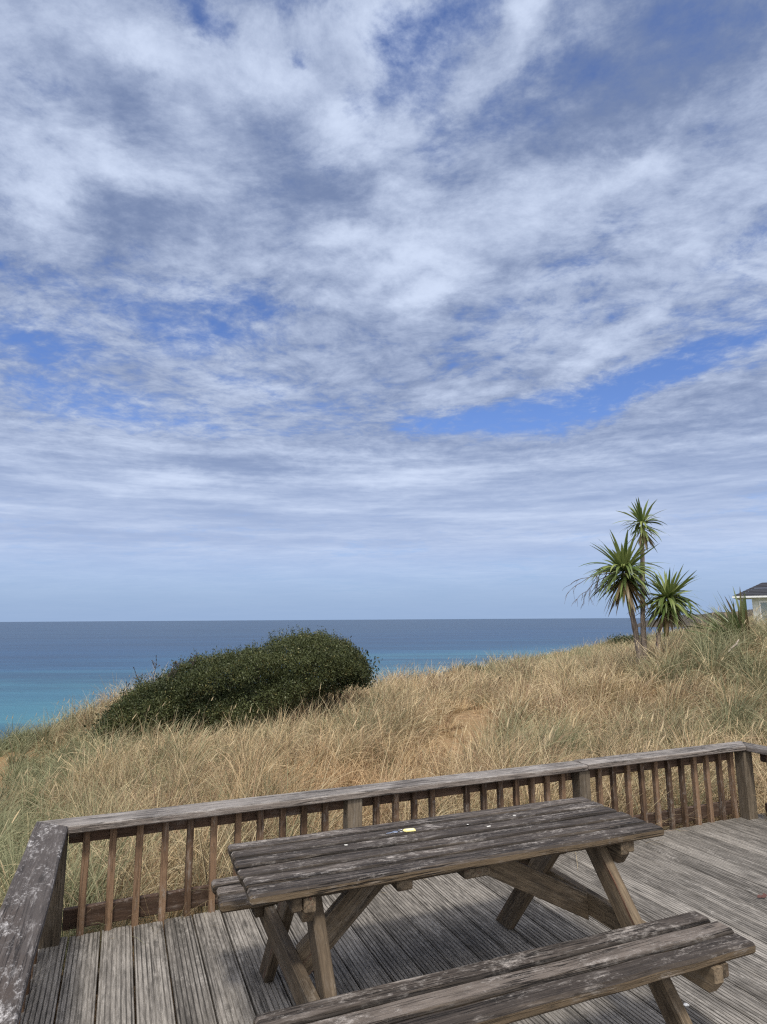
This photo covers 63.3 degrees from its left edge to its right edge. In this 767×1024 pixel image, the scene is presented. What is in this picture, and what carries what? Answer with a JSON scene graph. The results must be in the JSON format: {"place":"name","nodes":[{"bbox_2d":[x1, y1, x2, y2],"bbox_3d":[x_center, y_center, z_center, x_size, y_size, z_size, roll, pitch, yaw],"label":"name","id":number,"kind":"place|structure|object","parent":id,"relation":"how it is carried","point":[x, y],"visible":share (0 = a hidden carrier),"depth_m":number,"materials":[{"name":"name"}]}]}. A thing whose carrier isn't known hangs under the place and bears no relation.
{"place":"outdoors","nodes":[
{"label":"outdoors","id":0,"kind":"place"},
{"bbox_2d":[0,618,688,738],"bbox_3d":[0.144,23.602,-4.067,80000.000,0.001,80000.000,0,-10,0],"label":"sea","id":1,"kind":"structure","parent":0,"point":[44,666],"depth_m":609.64,"materials":[{"name":"blue liquid"}]},
{"bbox_2d":[0,595,766,1023],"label":"ground","id":2,"kind":"structure","parent":0,"point":[466,718],"depth_m":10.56,"materials":[{"name":"beige plant"}]},
{"bbox_2d":[80,624,379,747],"bbox_3d":[-2.929,3.603,13.111,5.826,2.476,3.524,0,-10,0],"label":"windswept bush","id":3,"kind":"object","parent":2,"relation":"on","point":[333,662],"visible":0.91,"depth_m":12.02,"materials":[{"name":"green plant"}]},
{"bbox_2d":[20,813,766,1023],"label":"deck","id":4,"kind":"structure","parent":2,"relation":"on","point":[715,871],"depth_m":3.20,"materials":[{"name":"grey wood"}]},
{"bbox_2d":[0,821,67,1023],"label":"deck railing","id":5,"kind":"object","parent":4,"relation":"attached to","point":[24,908],"visible":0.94,"depth_m":2.33,"materials":[{"name":"grey wood"}]},
{"bbox_2d":[38,741,757,1023],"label":"deck railing","id":6,"kind":"object","parent":4,"relation":"attached to","point":[351,801],"visible":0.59,"depth_m":3.92,"materials":[{"name":"brown wood"}]},
{"bbox_2d":[211,797,755,1023],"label":"picnic table","id":7,"kind":"object","parent":4,"relation":"on","point":[520,849],"visible":1,"depth_m":2.37,"materials":[{"name":"brown wood"}]},
{"bbox_2d":[743,742,766,815],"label":"deck railing","id":8,"kind":"object","parent":4,"relation":"attached to","point":[761,750],"visible":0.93,"depth_m":5.17,"materials":[{"name":"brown wood"}]},
{"bbox_2d":[757,893,766,897],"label":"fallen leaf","id":9,"kind":"object","parent":4,"relation":"on","point":[764,895],"visible":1,"depth_m":3.70,"materials":[{"name":"brown plant"}]},
{"bbox_2d":[443,664,489,677],"bbox_3d":[3.284,5.924,22.605,2.328,1.016,1.709,0,-10,0],"label":"shrub","id":10,"kind":"object","parent":2,"relation":"on","point":[482,667],"visible":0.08,"depth_m":22.49,"materials":[{"name":"green plant"}]},
{"bbox_2d":[606,633,650,646],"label":"shrub","id":11,"kind":"object","parent":2,"relation":"on","point":[624,637],"visible":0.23,"depth_m":44.22,"materials":[{"name":"green plant"}]},
{"bbox_2d":[564,498,704,669],"bbox_3d":[5.522,1.665,13.874,3.102,4.078,1.907,0,-10,0],"label":"cabbage tree","id":12,"kind":"object","parent":2,"relation":"on","point":[627,585],"visible":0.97,"depth_m":13.72,"materials":[{"name":"green plant"}]},
{"bbox_2d":[687,588,766,644],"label":"flax plant","id":13,"kind":"object","parent":2,"relation":"on","point":[742,609],"visible":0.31,"depth_m":12.54,"materials":[{"name":"green plant"}]},
{"bbox_2d":[732,582,766,619],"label":"bungalow","id":14,"kind":"object","parent":2,"relation":"on","point":[756,593],"visible":0.6,"depth_m":44.41,"materials":[{"name":"white"}]},
{"bbox_2d":[759,601,766,619],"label":"window","id":15,"kind":"structure","parent":14,"relation":"in","point":[761,603],"depth_m":44.13,"materials":[{"name":"white glass"}]},
{"bbox_2d":[0,0,766,621],"label":"sky","id":16,"kind":"structure","parent":0,"point":[309,309],"materials":[{"name":"blue"}]},
{"bbox_2d":[386,828,415,833],"bbox_3d":[0.074,1.400,2.731,0.137,0.007,0.032,2,-10,-15],"label":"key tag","id":17,"kind":"object","parent":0,"point":[409,830],"visible":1,"depth_m":2.73,"materials":[{"name":"yellow plastic"}]},
{"bbox_2d":[637,609,752,626],"bbox_3d":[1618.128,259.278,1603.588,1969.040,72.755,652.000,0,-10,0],"label":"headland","id":18,"kind":"structure","parent":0,"point":[692,620],"depth_m":1582.98,"materials":[{"name":"green plant"}]}
]}

